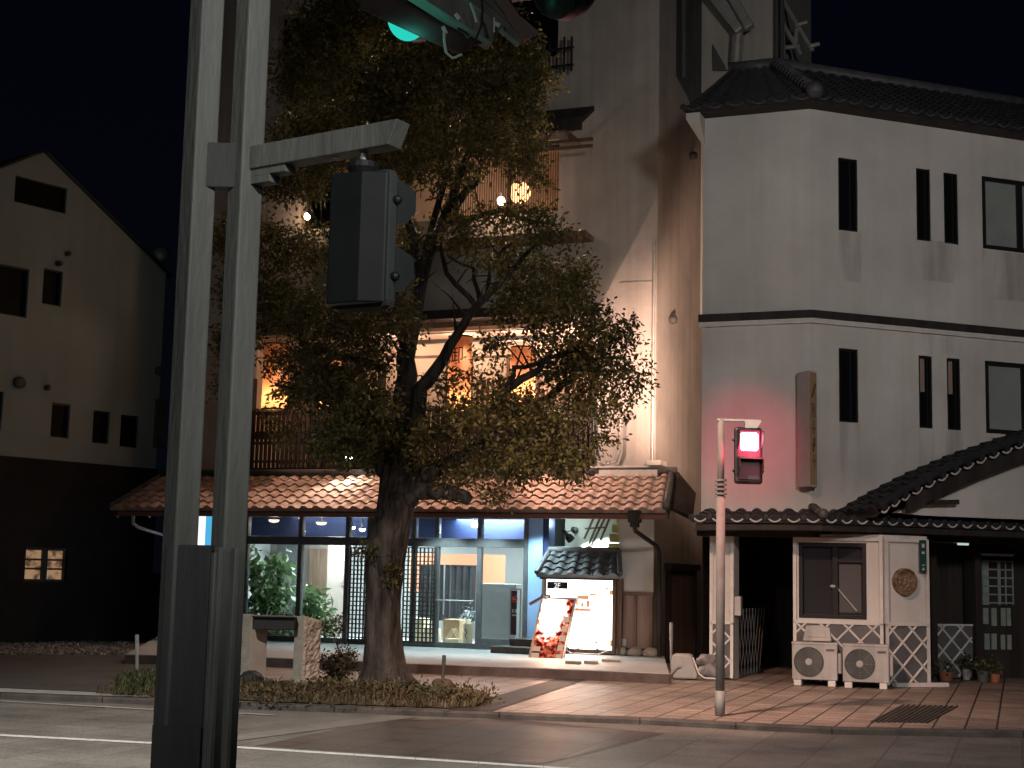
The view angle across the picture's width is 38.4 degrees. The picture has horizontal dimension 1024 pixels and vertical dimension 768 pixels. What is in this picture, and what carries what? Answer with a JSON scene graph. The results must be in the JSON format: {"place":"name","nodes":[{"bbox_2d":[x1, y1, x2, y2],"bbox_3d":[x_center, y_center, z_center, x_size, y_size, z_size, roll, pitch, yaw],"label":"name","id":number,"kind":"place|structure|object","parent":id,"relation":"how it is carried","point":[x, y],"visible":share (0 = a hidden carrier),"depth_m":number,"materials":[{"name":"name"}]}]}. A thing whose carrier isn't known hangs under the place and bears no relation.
{"place":"outdoors","nodes":[
{"label":"outdoors","id":0,"kind":"place"},
{"bbox_2d":[0,652,266,691],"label":"side yard","id":1,"kind":"structure","parent":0,"point":[80,672],"depth_m":21.76,"materials":[{"name":"concrete"}]},
{"bbox_2d":[0,640,129,654],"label":"gravel","id":2,"kind":"structure","parent":1,"relation":"on","point":[50,649],"depth_m":27.31,"materials":[{"name":"grey gravel"}]},
{"bbox_2d":[135,635,138,673],"bbox_3d":[-5.128,3.741,20.115,0.083,0.625,0.055,1,-7,0],"label":"marker stake","id":3,"kind":"object","parent":1,"relation":"on","point":[136,651],"visible":0.87,"depth_m":20.11,"materials":[{"name":"metal"}]},
{"bbox_2d":[431,678,454,687],"bbox_3d":[-0.937,4.089,20.146,0.338,0.123,0.249,1,-7,0],"label":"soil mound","id":4,"kind":"object","parent":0,"point":[446,681],"visible":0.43,"depth_m":20.08,"materials":[{"name":"brown soil"}]},
{"bbox_2d":[408,0,594,58],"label":"signal mast arm","id":5,"kind":"object","parent":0,"point":[484,22],"visible":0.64,"depth_m":8.90},
{"bbox_2d":[360,0,585,53],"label":"vehicle signal","id":6,"kind":"object","parent":5,"relation":"attached to","point":[407,20],"visible":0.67,"depth_m":9.02,"materials":[{"name":"green"}]},
{"bbox_2d":[0,573,1023,767],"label":"road","id":7,"kind":"structure","parent":0,"point":[681,747],"depth_m":14.01,"materials":[{"name":"grey asphalt"}]},
{"bbox_2d":[0,700,275,714],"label":"thin road line","id":8,"kind":"object","parent":7,"relation":"on","point":[113,707],"visible":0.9,"depth_m":16.95,"materials":[{"name":"paint"}]},
{"bbox_2d":[150,0,409,767],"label":"steel post","id":9,"kind":"object","parent":7,"relation":"on","point":[197,677],"visible":0.92,"depth_m":5.59,"materials":[{"name":"grey metal"}]},
{"bbox_2d":[326,169,415,312],"bbox_3d":[-0.522,-0.519,5.440,0.302,0.526,0.251,-3,-8,27],"label":"pedestrian signal","id":10,"kind":"object","parent":9,"relation":"hanging from","point":[370,265],"visible":1,"depth_m":5.34,"materials":[{"name":"grey metal"}]},
{"bbox_2d":[0,734,565,767],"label":"road line","id":11,"kind":"object","parent":7,"relation":"on","point":[301,751],"visible":0.94,"depth_m":13.09,"materials":[{"name":"paint"}]},
{"bbox_2d":[238,716,413,739],"bbox_3d":[-1.979,3.563,15.323,0.378,0.001,3.123,-3,-9,29],"label":"pale road band","id":12,"kind":"object","parent":7,"relation":"on","point":[314,727],"visible":1,"depth_m":15.27,"materials":[{"name":"grey concrete"}]},
{"bbox_2d":[256,719,664,763],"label":"dark road panel","id":13,"kind":"structure","parent":7,"relation":"on","point":[515,741],"depth_m":14.41,"materials":[{"name":"grey asphalt"}]},
{"bbox_2d":[0,692,1023,737],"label":"kerb","id":14,"kind":"structure","parent":7,"relation":"on","point":[890,731],"depth_m":16.45,"materials":[{"name":"concrete"}]},
{"bbox_2d":[0,594,1023,729],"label":"pavement","id":15,"kind":"structure","parent":0,"point":[772,694],"depth_m":19.35,"materials":[{"name":"beige tile"}]},
{"bbox_2d":[0,688,149,696],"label":"pale pavement edge","id":16,"kind":"object","parent":15,"relation":"on","point":[47,691],"visible":0.83,"depth_m":17.88,"materials":[{"name":"concrete"}]},
{"bbox_2d":[0,149,171,643],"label":"gabled house","id":17,"kind":"structure","parent":15,"relation":"on","point":[84,273],"depth_m":30.37,"materials":[{"name":"grey paint"}]},
{"bbox_2d":[0,392,1,418],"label":"window","id":18,"kind":"structure","parent":17,"relation":"in","point":[0,392],"depth_m":29.12,"materials":[{"name":"black glass"}]},
{"bbox_2d":[0,264,27,317],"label":"window","id":19,"kind":"structure","parent":17,"relation":"in","point":[13,280],"depth_m":29.57,"materials":[{"name":"black glass"}]},
{"bbox_2d":[14,176,65,212],"bbox_3d":[-9.701,-3.861,30.154,0.090,0.545,1.220,-5,-9,38],"label":"window","id":20,"kind":"structure","parent":17,"relation":"in","point":[27,191],"depth_m":30.20,"materials":[{"name":"black glass"}]},
{"bbox_2d":[24,547,66,581],"bbox_3d":[-9.438,3.643,29.667,0.080,0.677,0.998,-5,-9,38],"label":"lit window","id":21,"kind":"structure","parent":17,"relation":"in","point":[41,564],"depth_m":29.65,"materials":[{"name":"beige glass"}]},
{"bbox_2d":[42,268,61,305],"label":"window","id":22,"kind":"structure","parent":17,"relation":"in","point":[52,278],"depth_m":30.29,"materials":[{"name":"black glass"}]},
{"bbox_2d":[50,403,68,437],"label":"window","id":23,"kind":"structure","parent":17,"relation":"in","point":[60,412],"depth_m":30.24,"materials":[{"name":"black glass"}]},
{"bbox_2d":[92,410,108,443],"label":"window","id":24,"kind":"structure","parent":17,"relation":"in","point":[100,418],"depth_m":31.02,"materials":[{"name":"black glass"}]},
{"bbox_2d":[120,415,137,447],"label":"window","id":25,"kind":"structure","parent":17,"relation":"in","point":[128,430],"depth_m":31.58,"materials":[{"name":"black glass"}]},
{"bbox_2d":[152,246,169,263],"bbox_3d":[-8.032,-2.630,33.628,0.394,1.095,0.116,4,-8,-18],"label":"roof dish","id":26,"kind":"object","parent":17,"relation":"on","point":[161,254],"visible":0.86,"depth_m":33.65,"materials":[{"name":"metal"}]},
{"bbox_2d":[96,676,489,707],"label":"dry grass","id":27,"kind":"structure","parent":15,"relation":"on","point":[366,698],"depth_m":17.33,"materials":[{"name":"brown plant"}]},
{"bbox_2d":[106,665,155,693],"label":"green weeds","id":28,"kind":"object","parent":27,"relation":"on","point":[142,677],"visible":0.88,"depth_m":17.91,"materials":[{"name":"green plant"}]},
{"bbox_2d":[240,670,263,683],"bbox_3d":[-3.478,3.924,19.639,0.353,0.208,0.297,1,-7,0],"label":"dark rock","id":29,"kind":"object","parent":27,"relation":"on","point":[249,674],"visible":0.45,"depth_m":19.54,"materials":[{"name":"grey stone"}]},
{"bbox_2d":[240,614,320,682],"bbox_3d":[-3.146,3.622,19.902,1.097,0.990,0.496,1,-7,0],"label":"stone bench frame","id":30,"kind":"object","parent":27,"relation":"on","point":[307,642],"visible":0.84,"depth_m":19.86,"materials":[{"name":"grey stone"}]},
{"bbox_2d":[151,673,504,704],"bbox_3d":[-2.407,3.743,18.082,4.652,0.461,2.575,1,-7,0],"label":"ground cover","id":31,"kind":"object","parent":27,"relation":"on","point":[440,692],"visible":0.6,"depth_m":17.65,"materials":[{"name":"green plant"}]},
{"bbox_2d":[315,612,360,681],"bbox_3d":[-2.465,3.778,20.736,0.671,1.118,0.649,1,-7,0],"label":"shrub","id":32,"kind":"object","parent":15,"relation":"on","point":[341,659],"visible":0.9,"depth_m":20.67,"materials":[{"name":"green plant"}]},
{"bbox_2d":[205,0,660,684],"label":"street tree","id":33,"kind":"object","parent":15,"relation":"on","point":[385,440],"visible":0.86,"depth_m":20.59,"materials":[{"name":"green plant"}]},
{"bbox_2d":[441,655,445,677],"bbox_3d":[-0.961,4.006,20.624,0.060,0.411,0.053,4,-8,-22],"label":"marker stake","id":34,"kind":"object","parent":15,"relation":"on","point":[443,665],"visible":0.87,"depth_m":20.62,"materials":[{"name":"paint"}]},
{"bbox_2d":[109,0,819,683],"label":"restaurant building","id":35,"kind":"structure","parent":15,"relation":"on","point":[625,152],"depth_m":28.47,"materials":[{"name":"paint"}]},
{"bbox_2d":[198,516,211,544],"bbox_3d":[-6.312,3.438,30.190,0.276,1.541,0.100,-2,-8,21],"label":"lit sign panel","id":36,"kind":"object","parent":35,"relation":"attached to","point":[204,530],"depth_m":30.20,"materials":[{"name":"plastic"}]},
{"bbox_2d":[268,517,279,522],"bbox_3d":[-4.916,2.704,30.429,0.231,0.320,0.228,1,-7,0],"label":"ceiling lamp","id":37,"kind":"object","parent":35,"relation":"attached to","point":[273,519],"visible":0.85,"depth_m":30.34,"materials":[{"name":"white glass"}]},
{"bbox_2d":[261,334,289,411],"bbox_3d":[-4.746,-0.247,29.529,0.524,1.562,0.524,-2,-8,21],"label":"paper lantern","id":38,"kind":"object","parent":35,"relation":"hanging from","point":[266,384],"visible":0.48,"depth_m":29.30,"materials":[{"name":"orange paper"}]},
{"bbox_2d":[247,544,305,632],"bbox_3d":[-5.022,4.251,30.354,1.238,1.952,1.521,7,-9,-36],"label":"house plant","id":39,"kind":"object","parent":35,"relation":"in","point":[270,595],"visible":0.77,"depth_m":30.24,"materials":[{"name":"green plant"}]},
{"bbox_2d":[267,630,293,635],"bbox_3d":[-4.957,5.115,29.966,1.622,0.746,0.620,-2,-8,22],"label":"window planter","id":40,"kind":"object","parent":35,"relation":"on","point":[281,632],"visible":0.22,"depth_m":29.77,"materials":[{"name":"plant"}]},
{"bbox_2d":[279,355,301,464],"bbox_3d":[-5.005,0.556,31.691,1.024,2.361,0.060,-2,-8,21],"label":"balcony window","id":41,"kind":"structure","parent":35,"relation":"in","point":[290,355],"depth_m":31.57,"materials":[{"name":"brown glass"}]},
{"bbox_2d":[304,203,309,219],"bbox_3d":[-4.177,-3.787,30.123,0.120,0.872,0.120,1,-7,0],"label":"hanging bulb","id":42,"kind":"object","parent":35,"relation":"hanging from","point":[306,216],"visible":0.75,"depth_m":30.04,"materials":[{"name":"white glass"}]},
{"bbox_2d":[291,581,340,637],"bbox_3d":[-4.032,4.665,30.006,1.041,1.296,1.037,1,-7,0],"label":"fern plant","id":43,"kind":"object","parent":35,"relation":"in","point":[312,602],"visible":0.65,"depth_m":29.97,"materials":[{"name":"green plant"}]},
{"bbox_2d":[304,548,327,634],"bbox_3d":[-4.255,4.618,32.828,0.675,1.890,0.600,-2,-8,21],"label":"wall panel","id":44,"kind":"object","parent":35,"relation":"on","point":[318,560],"visible":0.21,"depth_m":32.92,"materials":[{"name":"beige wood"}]},
{"bbox_2d":[316,517,326,524],"bbox_3d":[-3.885,2.718,30.025,0.231,0.320,0.227,1,-7,0],"label":"ceiling lamp","id":45,"kind":"object","parent":35,"relation":"attached to","point":[320,522],"visible":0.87,"depth_m":29.93,"materials":[{"name":"white glass"}]},
{"bbox_2d":[347,547,366,642],"bbox_3d":[-2.958,4.110,28.716,0.498,1.837,0.033,-2,-8,21],"label":"lattice door","id":46,"kind":"structure","parent":35,"relation":"in","point":[351,552],"depth_m":28.72,"materials":[{"name":"black wood"}]},
{"bbox_2d":[359,518,364,531],"bbox_3d":[-3.003,2.803,29.561,0.126,0.320,0.124,1,-7,0],"label":"ceiling lamp","id":47,"kind":"object","parent":35,"relation":"attached to","point":[362,528],"visible":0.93,"depth_m":29.53,"materials":[{"name":"white glass"}]},
{"bbox_2d":[361,355,396,464],"bbox_3d":[-2.687,0.540,30.789,1.190,2.293,0.060,-2,-8,21],"label":"balcony window","id":48,"kind":"structure","parent":35,"relation":"in","point":[390,382],"depth_m":30.84,"materials":[{"name":"orange glass"}]},
{"bbox_2d":[401,547,437,642],"bbox_3d":[-1.782,4.045,28.266,0.699,1.809,0.033,-2,-8,21],"label":"lattice door","id":49,"kind":"structure","parent":35,"relation":"in","point":[428,548],"depth_m":28.25,"materials":[{"name":"black wood"}]},
{"bbox_2d":[282,0,557,85],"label":"dark window","id":50,"kind":"structure","parent":35,"relation":"in","point":[549,26],"depth_m":29.38,"materials":[{"name":"black glass"}]},
{"bbox_2d":[415,618,440,641],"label":"paper parcels","id":51,"kind":"object","parent":35,"relation":"on","point":[439,636],"visible":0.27,"depth_m":29.57,"materials":[{"name":"beige paper"}]},
{"bbox_2d":[415,355,447,458],"bbox_3d":[-1.730,0.534,30.419,0.871,2.265,0.060,-2,-8,21],"label":"balcony window","id":52,"kind":"structure","parent":35,"relation":"in","point":[423,363],"depth_m":30.54,"materials":[{"name":"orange glass"}]},
{"bbox_2d":[306,144,558,227],"bbox_3d":[-1.621,-3.918,29.767,5.673,1.436,0.090,-2,-8,21],"label":"window frame","id":53,"kind":"structure","parent":35,"relation":"in","point":[509,188],"depth_m":29.17,"materials":[{"name":"black wood"}]},
{"bbox_2d":[445,628,462,642],"bbox_3d":[-1.134,4.941,28.777,0.285,0.338,0.250,-2,-8,21],"label":"bamboo basket","id":54,"kind":"object","parent":35,"relation":"in","point":[453,640],"visible":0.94,"depth_m":28.69,"materials":[{"name":"beige"}]},
{"bbox_2d":[443,619,465,641],"bbox_3d":[-1.133,4.929,29.293,0.358,0.495,0.420,-2,-8,21],"label":"brown carton","id":55,"kind":"object","parent":35,"relation":"in","point":[450,624],"visible":0.62,"depth_m":29.13,"materials":[{"name":"cardboard"}]},
{"bbox_2d":[448,334,472,410],"bbox_3d":[-0.999,-0.254,28.065,0.473,1.768,0.476,-2,-8,21],"label":"paper lantern","id":56,"kind":"object","parent":35,"relation":"hanging from","point":[460,351],"visible":0.41,"depth_m":27.89,"materials":[{"name":"orange paper"}]},
{"bbox_2d":[458,602,475,642],"bbox_3d":[-0.865,4.669,28.690,0.346,0.866,0.288,-4,-9,35],"label":"flower vase","id":57,"kind":"object","parent":35,"relation":"in","point":[467,631],"visible":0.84,"depth_m":28.60,"materials":[{"name":"beige ceramic"}]},
{"bbox_2d":[471,518,477,527],"bbox_3d":[-0.731,2.683,29.124,0.147,0.320,0.145,1,-7,0],"label":"ceiling lamp","id":58,"kind":"object","parent":35,"relation":"attached to","point":[474,524],"visible":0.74,"depth_m":29.07,"materials":[{"name":"white glass"}]},
{"bbox_2d":[471,355,509,455],"bbox_3d":[-0.465,0.526,29.926,0.843,2.228,0.060,-2,-8,21],"label":"balcony window","id":59,"kind":"structure","parent":35,"relation":"in","point":[505,372],"depth_m":30.03,"materials":[{"name":"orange glass"}]},
{"bbox_2d":[498,174,504,204],"bbox_3d":[-0.203,-3.904,28.589,0.140,0.884,0.140,1,-7,0],"label":"hanging bulb","id":60,"kind":"object","parent":35,"relation":"hanging from","point":[500,197],"visible":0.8,"depth_m":28.53,"materials":[{"name":"white glass"}]},
{"bbox_2d":[509,588,521,638],"bbox_3d":[0.062,4.487,28.175,0.234,1.134,0.058,-2,-8,21],"label":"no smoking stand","id":61,"kind":"object","parent":35,"relation":"on","point":[513,613],"visible":0.88,"depth_m":28.18,"materials":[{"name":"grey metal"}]},
{"bbox_2d":[511,182,530,203],"bbox_3d":[0.163,-4.211,29.842,0.440,1.120,0.440,1,-7,0],"label":"paper globe lamp","id":62,"kind":"object","parent":35,"relation":"hanging from","point":[520,193],"visible":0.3,"depth_m":29.63,"materials":[{"name":"white"}]},
{"bbox_2d":[511,336,535,401],"bbox_3d":[0.206,-0.256,27.597,0.484,1.319,0.484,-2,-8,21],"label":"paper lantern","id":63,"kind":"object","parent":35,"relation":"hanging from","point":[526,351],"visible":0.27,"depth_m":27.42,"materials":[{"name":"orange paper"}]},
{"bbox_2d":[529,594,576,658],"bbox_3d":[0.694,4.287,25.396,0.808,1.300,0.624,-1,-8,14],"label":"menu board","id":64,"kind":"object","parent":35,"relation":"on","point":[552,629],"visible":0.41,"depth_m":25.39,"materials":[{"name":"metal"}]},
{"bbox_2d":[537,356,577,464],"bbox_3d":[0.917,0.516,29.388,0.881,2.188,0.060,-2,-8,21],"label":"balcony window","id":65,"kind":"structure","parent":35,"relation":"in","point":[538,381],"depth_m":29.52,"materials":[{"name":"brown glass"}]},
{"bbox_2d":[562,527,577,542],"bbox_3d":[1.147,2.869,28.007,0.223,0.327,0.626,-1,-8,20],"label":"wall spot lamp","id":66,"kind":"object","parent":35,"relation":"attached to","point":[569,537],"visible":1,"depth_m":27.76,"materials":[{"name":"black metal"}]},
{"bbox_2d":[534,546,623,654],"bbox_3d":[1.315,3.953,26.920,1.702,1.944,0.870,-2,-8,21],"label":"poster case","id":67,"kind":"object","parent":35,"relation":"on","point":[590,580],"visible":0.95,"depth_m":26.85,"materials":[{"name":"white wood"}]},
{"bbox_2d":[566,650,609,654],"bbox_3d":[1.323,4.822,26.535,0.937,0.105,0.176,-4,-9,33],"label":"power cable","id":68,"kind":"object","parent":35,"relation":"on","point":[589,653],"visible":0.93,"depth_m":26.47,"materials":[{"name":"metal"}]},
{"bbox_2d":[565,658,619,663],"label":"flat stones","id":69,"kind":"object","parent":35,"relation":"on","point":[590,661],"visible":1,"depth_m":23.81,"materials":[{"name":"beige stone"}]},
{"bbox_2d":[671,575,692,654],"bbox_3d":[3.234,4.468,28.294,0.036,1.562,1.828,-2,-8,21],"label":"side door","id":70,"kind":"structure","parent":35,"relation":"in","point":[681,586],"depth_m":28.38,"materials":[{"name":"brown wood"}]},
{"bbox_2d":[449,678,584,710],"bbox_3d":[0.305,4.138,19.869,0.491,0.001,6.574,-1,-8,14],"label":"drain strip","id":71,"kind":"object","parent":15,"relation":"on","point":[515,696],"visible":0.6,"depth_m":19.20,"materials":[{"name":"grey concrete"}]},
{"bbox_2d":[670,622,672,668],"bbox_3d":[2.760,4.533,25.506,0.060,0.791,0.059,4,-8,-22],"label":"marker stake","id":72,"kind":"object","parent":15,"relation":"on","point":[671,639],"visible":0.91,"depth_m":25.49,"materials":[{"name":"metal"}]},
{"bbox_2d":[669,653,715,679],"bbox_3d":[2.816,4.391,22.881,0.968,0.375,0.385,0,-8,12],"label":"discarded tank","id":73,"kind":"object","parent":15,"relation":"on","point":[683,665],"visible":0.91,"depth_m":22.78,"materials":[{"name":"white plastic"}]},
{"bbox_2d":[696,654,715,678],"bbox_3d":[3.098,4.425,23.050,0.427,0.384,0.462,1,-7,0],"label":"rubbish bag","id":74,"kind":"object","parent":15,"relation":"on","point":[706,663],"visible":0.84,"depth_m":22.96,"materials":[{"name":"white plastic"}]},
{"bbox_2d":[715,418,760,715],"bbox_3d":[2.617,2.105,17.062,0.541,3.414,0.140,1,-7,0],"label":"signal pole","id":75,"kind":"object","parent":15,"relation":"on","point":[720,480],"visible":1,"depth_m":17.02,"materials":[{"name":"metal"}]},
{"bbox_2d":[732,427,763,484],"bbox_3d":[2.765,0.837,17.214,0.380,0.668,0.306,2,-7,-6],"label":"pedestrian signal","id":76,"kind":"object","parent":75,"relation":"attached to","point":[748,460],"visible":1,"depth_m":17.18,"materials":[{"name":"grey metal"}]},
{"bbox_2d":[739,608,764,676],"bbox_3d":[3.902,4.260,24.342,0.011,1.085,2.710,-2,-8,21],"label":"wire fence","id":77,"kind":"object","parent":15,"relation":"on","point":[749,644],"visible":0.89,"depth_m":24.49,"materials":[{"name":"metal"}]},
{"bbox_2d":[791,641,841,686],"bbox_3d":[4.588,4.209,22.146,0.733,0.644,0.360,-1,-8,15],"label":"air conditioner","id":78,"kind":"object","parent":15,"relation":"on","point":[816,660],"visible":1,"depth_m":22.01,"materials":[{"name":"white metal"}]},
{"bbox_2d":[803,625,831,640],"bbox_3d":[4.610,3.762,22.236,0.418,0.235,0.172,-1,-8,15],"label":"pale case","id":79,"kind":"object","parent":78,"relation":"on","point":[817,633],"visible":1,"depth_m":22.16,"materials":[{"name":"white plastic"}]},
{"bbox_2d":[680,58,1023,686],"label":"white corner house","id":80,"kind":"structure","parent":15,"relation":"on","point":[863,247],"depth_m":23.87,"materials":[{"name":"paint"}]},
{"bbox_2d":[734,596,741,615],"bbox_3d":[3.571,3.503,23.223,0.102,0.299,0.140,-2,-8,21],"label":"meter box","id":81,"kind":"object","parent":80,"relation":"attached to","point":[737,605],"visible":1,"depth_m":23.16,"materials":[{"name":"beige metal"}]},
{"bbox_2d":[797,370,816,487],"bbox_3d":[4.618,0.706,22.962,0.287,1.800,0.413,1,-7,0],"label":"upright wall sign","id":82,"kind":"object","parent":80,"relation":"attached to","point":[807,423],"visible":1,"depth_m":22.87,"materials":[{"name":"wood"}]},
{"bbox_2d":[799,542,866,619],"bbox_3d":[4.964,3.041,22.761,1.035,1.165,0.132,-2,-8,21],"label":"window","id":83,"kind":"structure","parent":80,"relation":"in","point":[832,576],"depth_m":22.76,"materials":[{"name":"black glass"}]},
{"bbox_2d":[838,158,856,231],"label":"window","id":84,"kind":"structure","parent":80,"relation":"in","point":[847,168],"depth_m":23.90,"materials":[{"name":"black glass"}]},
{"bbox_2d":[839,348,857,422],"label":"window","id":85,"kind":"structure","parent":80,"relation":"in","point":[848,370],"depth_m":23.49,"materials":[{"name":"black glass"}]},
{"bbox_2d":[892,568,917,594],"bbox_3d":[6.006,3.023,22.506,0.410,0.410,0.082,4,-8,-20],"label":"round plaque","id":86,"kind":"object","parent":80,"relation":"attached to","point":[904,581],"visible":1,"depth_m":22.48,"materials":[{"name":"brown wood"}]},
{"bbox_2d":[919,540,926,572],"bbox_3d":[6.321,2.653,22.647,0.117,0.500,0.028,4,-8,-20],"label":"street name plate","id":87,"kind":"object","parent":80,"relation":"attached to","point":[922,558],"visible":1,"depth_m":22.64,"materials":[{"name":"teal metal"}]},
{"bbox_2d":[916,168,930,240],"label":"window","id":88,"kind":"structure","parent":80,"relation":"in","point":[922,176],"depth_m":24.40,"materials":[{"name":"black glass"}]},
{"bbox_2d":[919,356,931,428],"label":"window","id":89,"kind":"structure","parent":80,"relation":"in","point":[925,370],"depth_m":23.98,"materials":[{"name":"black glass"}]},
{"bbox_2d":[943,173,957,244],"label":"window","id":90,"kind":"structure","parent":80,"relation":"in","point":[950,180],"depth_m":24.58,"materials":[{"name":"black glass"}]},
{"bbox_2d":[947,358,960,429],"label":"window","id":91,"kind":"structure","parent":80,"relation":"in","point":[953,367],"depth_m":24.17,"materials":[{"name":"black glass"}]},
{"bbox_2d":[981,558,1023,677],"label":"sliding door","id":92,"kind":"structure","parent":80,"relation":"in","point":[1002,579],"depth_m":25.09,"materials":[{"name":"black wood"}]},
{"bbox_2d":[982,176,1023,252],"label":"window","id":93,"kind":"structure","parent":80,"relation":"in","point":[1002,199],"depth_m":24.96,"materials":[{"name":"black glass"}]},
{"bbox_2d":[985,361,1023,433],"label":"window","id":94,"kind":"structure","parent":80,"relation":"in","point":[1004,382],"depth_m":24.54,"materials":[{"name":"black glass"}]},
{"bbox_2d":[842,643,892,689],"bbox_3d":[5.280,4.185,21.845,0.733,0.644,0.360,-1,-8,15],"label":"air conditioner","id":95,"kind":"object","parent":15,"relation":"on","point":[869,663],"visible":1,"depth_m":21.71,"materials":[{"name":"white metal"}]},
{"bbox_2d":[870,704,958,722],"bbox_3d":[4.819,3.947,17.667,0.660,0.006,2.964,-2,-8,24],"label":"drain grate","id":96,"kind":"object","parent":15,"relation":"on","point":[901,717],"visible":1,"depth_m":17.52,"materials":[{"name":"black metal"}]},
{"bbox_2d":[934,656,956,680],"bbox_3d":[7.020,4.609,23.867,0.396,0.401,0.352,-4,-9,34],"label":"plant pot","id":97,"kind":"object","parent":15,"relation":"on","point":[946,676],"visible":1,"depth_m":23.79,"materials":[{"name":"brown ceramic"}]},
{"bbox_2d":[955,652,976,679],"bbox_3d":[7.494,4.650,24.307,0.373,0.454,0.371,-2,-8,23],"label":"plant pot","id":98,"kind":"object","parent":15,"relation":"on","point":[966,669],"visible":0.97,"depth_m":24.24,"materials":[{"name":"white ceramic"}]},
{"bbox_2d":[972,653,993,682],"bbox_3d":[7.586,4.576,23.752,0.346,0.463,0.356,1,-7,0],"label":"plant pot","id":99,"kind":"object","parent":15,"relation":"on","point":[982,676],"visible":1,"depth_m":23.67,"materials":[{"name":"ceramic"}]},
{"bbox_2d":[988,658,1003,682],"bbox_3d":[7.815,4.621,23.800,0.255,0.396,0.339,1,-7,0],"label":"plant pot","id":100,"kind":"object","parent":15,"relation":"on","point":[995,678],"visible":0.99,"depth_m":23.73,"materials":[{"name":"brown ceramic"}]},
{"bbox_2d":[0,0,1023,572],"label":"sky","id":101,"kind":"structure","parent":0,"point":[99,86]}
]}

